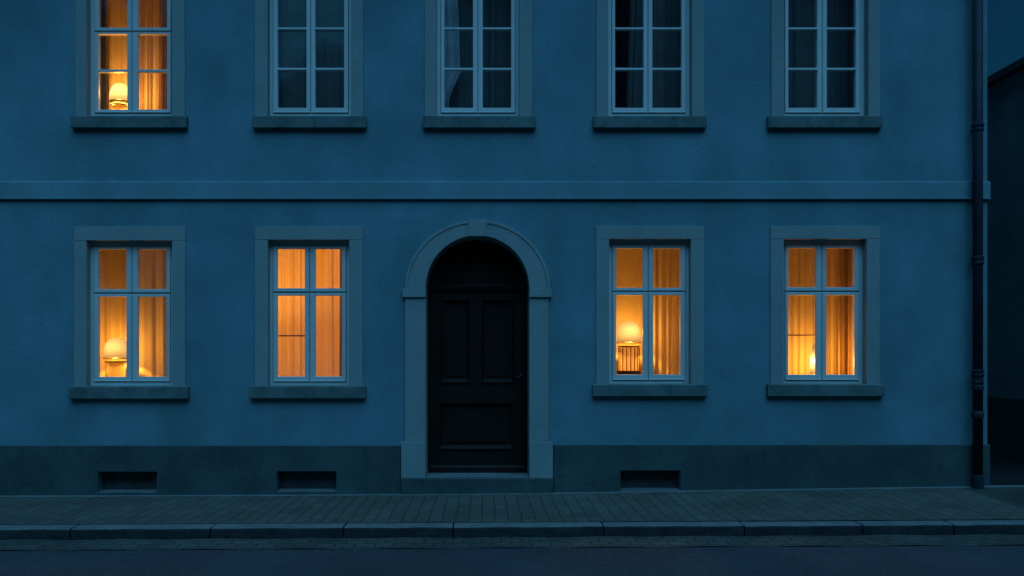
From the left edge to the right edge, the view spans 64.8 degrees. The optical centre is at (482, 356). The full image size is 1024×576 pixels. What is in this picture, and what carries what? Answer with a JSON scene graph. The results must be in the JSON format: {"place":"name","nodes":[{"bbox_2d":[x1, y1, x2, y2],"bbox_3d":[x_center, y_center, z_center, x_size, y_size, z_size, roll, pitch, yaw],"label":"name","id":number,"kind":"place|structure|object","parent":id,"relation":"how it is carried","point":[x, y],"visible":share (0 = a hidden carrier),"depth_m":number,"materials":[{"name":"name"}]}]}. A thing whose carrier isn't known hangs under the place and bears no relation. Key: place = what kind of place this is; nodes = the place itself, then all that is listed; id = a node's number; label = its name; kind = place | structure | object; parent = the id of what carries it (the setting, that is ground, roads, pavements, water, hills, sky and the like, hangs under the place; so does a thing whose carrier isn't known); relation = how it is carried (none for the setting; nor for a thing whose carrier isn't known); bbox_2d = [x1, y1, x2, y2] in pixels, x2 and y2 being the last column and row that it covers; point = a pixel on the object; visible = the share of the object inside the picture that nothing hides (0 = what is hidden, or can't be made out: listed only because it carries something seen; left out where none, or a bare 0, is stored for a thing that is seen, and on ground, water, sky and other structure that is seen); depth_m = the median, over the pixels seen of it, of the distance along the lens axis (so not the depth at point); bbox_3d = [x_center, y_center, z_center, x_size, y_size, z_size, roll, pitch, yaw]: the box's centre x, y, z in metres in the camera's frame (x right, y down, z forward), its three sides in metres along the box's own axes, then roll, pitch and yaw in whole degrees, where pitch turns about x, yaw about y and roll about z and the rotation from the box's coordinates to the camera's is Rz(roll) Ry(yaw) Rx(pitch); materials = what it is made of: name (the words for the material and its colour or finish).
{"place":"outdoors","nodes":[
{"label":"outdoors","id":0,"kind":"place"},
{"bbox_2d":[103,338,125,376],"bbox_3d":[-4.417,0.036,9.740,0.303,0.515,0.303,0,0,0],"label":"table lamp","id":1,"kind":"object","parent":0,"point":[114,348],"visible":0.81,"depth_m":9.64,"materials":[{"name":"fabric"}]},
{"bbox_2d":[109,83,126,109],"bbox_3d":[-4.284,-3.032,9.560,0.257,0.400,0.257,0,0,0],"label":"table lamp","id":2,"kind":"object","parent":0,"point":[118,96],"visible":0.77,"depth_m":9.47,"materials":[{"name":"fabric"}]},
{"bbox_2d":[0,545,1023,575],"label":"road","id":3,"kind":"structure","parent":0,"point":[991,560],"depth_m":6.39,"materials":[{"name":"grey asphalt"}]},
{"bbox_2d":[0,534,1023,549],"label":"gutter","id":4,"kind":"object","parent":3,"relation":"on","point":[622,541],"visible":1,"depth_m":7.05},
{"bbox_2d":[0,488,1023,524],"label":"pavement","id":5,"kind":"structure","parent":0,"point":[918,504],"depth_m":8.09,"materials":[{"name":"stone"}]},
{"bbox_2d":[0,485,1023,496],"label":"edging","id":6,"kind":"object","parent":5,"relation":"on","point":[995,486],"visible":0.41,"depth_m":8.93,"materials":[{"name":"stone"}]},
{"bbox_2d":[616,321,640,374],"bbox_3d":[1.784,-0.101,9.800,0.300,0.658,0.300,0,0,0],"label":"table lamp","id":7,"kind":"object","parent":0,"point":[628,332],"visible":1,"depth_m":9.69,"materials":[{"name":"fabric"}]},
{"bbox_2d":[453,504,1023,537],"bbox_3d":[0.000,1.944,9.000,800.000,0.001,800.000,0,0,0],"label":"ground","id":8,"kind":"structure","parent":0,"point":[990,519],"depth_m":9.60,"materials":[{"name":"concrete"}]},
{"bbox_2d":[0,0,989,531],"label":"town house","id":9,"kind":"structure","parent":8,"relation":"on","point":[478,244],"depth_m":9.00,"materials":[{"name":"paint"}]},
{"bbox_2d":[100,0,106,109],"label":"curtain","id":10,"kind":"object","parent":9,"relation":"hanging from","point":[103,56],"visible":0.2,"depth_m":9.31,"materials":[{"name":"brown fabric"}]},
{"bbox_2d":[71,0,187,128],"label":"window","id":11,"kind":"structure","parent":9,"relation":"in","point":[88,114],"depth_m":8.99,"materials":[{"name":"white paint"}]},
{"bbox_2d":[69,227,189,398],"bbox_3d":[-3.926,-0.486,9.055,1.324,1.918,0.230,0,0,0],"label":"window","id":12,"kind":"structure","parent":9,"relation":"in","point":[88,241],"depth_m":8.98,"materials":[{"name":"white paint"}]},
{"bbox_2d":[100,250,165,376],"bbox_3d":[-4.361,-0.133,9.978,1.294,2.594,0.110,0,0,0],"label":"curtain","id":13,"kind":"object","parent":9,"relation":"hanging from","point":[152,323],"visible":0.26,"depth_m":9.98,"materials":[{"name":"fabric"}]},
{"bbox_2d":[109,0,158,109],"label":"curtain","id":14,"kind":"object","parent":9,"relation":"hanging from","point":[148,59],"visible":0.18,"depth_m":9.80,"materials":[{"name":"fabric"}]},
{"bbox_2d":[158,0,166,109],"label":"curtain","id":15,"kind":"object","parent":9,"relation":"hanging from","point":[162,102],"visible":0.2,"depth_m":9.50,"materials":[{"name":"brown fabric"}]},
{"bbox_2d":[249,227,365,397],"bbox_3d":[-1.937,-0.488,9.055,1.291,1.913,0.230,0,0,0],"label":"window","id":16,"kind":"structure","parent":9,"relation":"in","point":[268,240],"depth_m":8.98,"materials":[{"name":"white paint"}]},
{"bbox_2d":[278,249,339,375],"bbox_3d":[-1.940,-0.133,9.500,1.069,2.594,0.072,0,0,0],"label":"curtain","id":17,"kind":"object","parent":9,"relation":"hanging from","point":[291,314],"visible":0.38,"depth_m":9.50,"materials":[{"name":"fabric"}]},
{"bbox_2d":[252,0,366,128],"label":"window","id":18,"kind":"structure","parent":9,"relation":"in","point":[268,115],"depth_m":8.98,"materials":[{"name":"white paint"}]},
{"bbox_2d":[278,0,343,107],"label":"curtain","id":19,"kind":"object","parent":9,"relation":"hanging from","point":[292,54],"visible":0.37,"depth_m":9.34,"materials":[{"name":"fabric"}]},
{"bbox_2d":[339,249,341,375],"bbox_3d":[-1.527,-0.133,9.400,0.289,2.594,0.072,0,0,0],"label":"curtain","id":20,"kind":"object","parent":9,"relation":"hanging from","point":[340,353],"visible":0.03,"depth_m":9.42,"materials":[{"name":"fabric"}]},
{"bbox_2d":[445,0,460,107],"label":"curtain","id":21,"kind":"object","parent":9,"relation":"hanging from","point":[452,51],"visible":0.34,"depth_m":9.30,"materials":[{"name":"fabric"}]},
{"bbox_2d":[430,292,524,471],"bbox_3d":[-0.052,0.295,9.303,1.104,2.080,0.115,0,0,0],"label":"door","id":22,"kind":"structure","parent":9,"relation":"in","point":[477,339],"depth_m":9.31,"materials":[{"name":"black paint"}]},
{"bbox_2d":[423,0,535,128],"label":"window","id":23,"kind":"structure","parent":9,"relation":"in","point":[519,116],"depth_m":8.98,"materials":[{"name":"white paint"}]},
{"bbox_2d":[449,0,510,107],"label":"curtain","id":24,"kind":"object","parent":9,"relation":"hanging from","point":[496,54],"visible":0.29,"depth_m":9.46,"materials":[{"name":"fabric"}]},
{"bbox_2d":[616,249,641,374],"bbox_3d":[2.084,-0.133,10.102,1.282,2.594,0.050,0,0,0],"label":"curtain","id":25,"kind":"object","parent":9,"relation":"hanging from","point":[628,273],"visible":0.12,"depth_m":10.09,"materials":[{"name":"fabric"}]},
{"bbox_2d":[593,0,706,128],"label":"window","id":26,"kind":"structure","parent":9,"relation":"in","point":[690,115],"depth_m":8.98,"materials":[{"name":"white paint"}]},
{"bbox_2d":[592,226,707,395],"bbox_3d":[1.866,-0.502,9.055,1.272,1.894,0.230,0,0,0],"label":"window","id":27,"kind":"structure","parent":9,"relation":"in","point":[689,239],"depth_m":8.98,"materials":[{"name":"white paint"}]},
{"bbox_2d":[626,0,680,107],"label":"curtain","id":28,"kind":"object","parent":9,"relation":"hanging from","point":[666,53],"visible":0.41,"depth_m":9.33,"materials":[{"name":"fabric"}]},
{"bbox_2d":[653,249,679,374],"bbox_3d":[2.376,-0.133,9.881,0.681,2.594,0.063,0,0,1],"label":"curtain","id":29,"kind":"object","parent":9,"relation":"hanging from","point":[666,322],"visible":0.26,"depth_m":9.87,"materials":[{"name":"fabric"}]},
{"bbox_2d":[788,334,814,335],"bbox_3d":[3.635,-0.239,9.128,0.377,0.015,0.028,0,0,0],"label":"curtain rod","id":30,"kind":"object","parent":9,"relation":"attached to","point":[801,334],"visible":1,"depth_m":9.13,"materials":[{"name":"brown wood"}]},
{"bbox_2d":[788,248,837,374],"bbox_3d":[4.226,-0.133,9.950,1.263,2.594,0.089,0,0,0],"label":"curtain","id":31,"kind":"object","parent":9,"relation":"hanging from","point":[801,273],"visible":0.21,"depth_m":9.95,"materials":[{"name":"fabric"}]},
{"bbox_2d":[788,0,853,107],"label":"curtain","id":32,"kind":"object","parent":9,"relation":"hanging from","point":[802,54],"visible":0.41,"depth_m":9.40,"materials":[{"name":"fabric"}]},
{"bbox_2d":[767,0,882,128],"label":"window","id":33,"kind":"structure","parent":9,"relation":"in","point":[865,114],"depth_m":8.98,"materials":[{"name":"white paint"}]},
{"bbox_2d":[766,226,884,395],"bbox_3d":[3.817,-0.502,9.055,1.296,1.894,0.230,0,0,0],"label":"window","id":34,"kind":"structure","parent":9,"relation":"in","point":[864,241],"depth_m":8.98,"materials":[{"name":"white paint"}]},
{"bbox_2d":[838,248,852,374],"bbox_3d":[4.471,-0.133,9.617,0.450,2.594,0.075,0,0,0],"label":"curtain","id":35,"kind":"object","parent":9,"relation":"hanging from","point":[845,316],"visible":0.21,"depth_m":9.62,"materials":[{"name":"brown fabric"}]},
{"bbox_2d":[0,520,1023,549],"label":"kerb","id":36,"kind":"structure","parent":8,"relation":"on","point":[406,530],"depth_m":7.25,"materials":[{"name":"stone"}]},
{"bbox_2d":[963,487,1023,507],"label":"driveway apron","id":37,"kind":"object","parent":8,"relation":"on","point":[1013,495],"visible":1,"depth_m":8.59,"materials":[{"name":"concrete"}]},
{"bbox_2d":[987,57,1023,461],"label":"neighbour house","id":38,"kind":"structure","parent":8,"relation":"on","point":[1005,268],"depth_m":11.27,"materials":[{"name":"paint"}]},
{"bbox_2d":[810,343,814,374],"bbox_3d":[3.950,0.041,9.560,0.136,0.415,0.136,0,0,0],"label":"table lamp","id":39,"kind":"object","parent":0,"point":[812,364],"visible":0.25,"depth_m":9.53,"materials":[{"name":"fabric"}]},
{"bbox_2d":[987,0,1023,76],"label":"sky","id":40,"kind":"structure","parent":0,"point":[1005,18],"materials":[{"name":"blue"}]}
]}

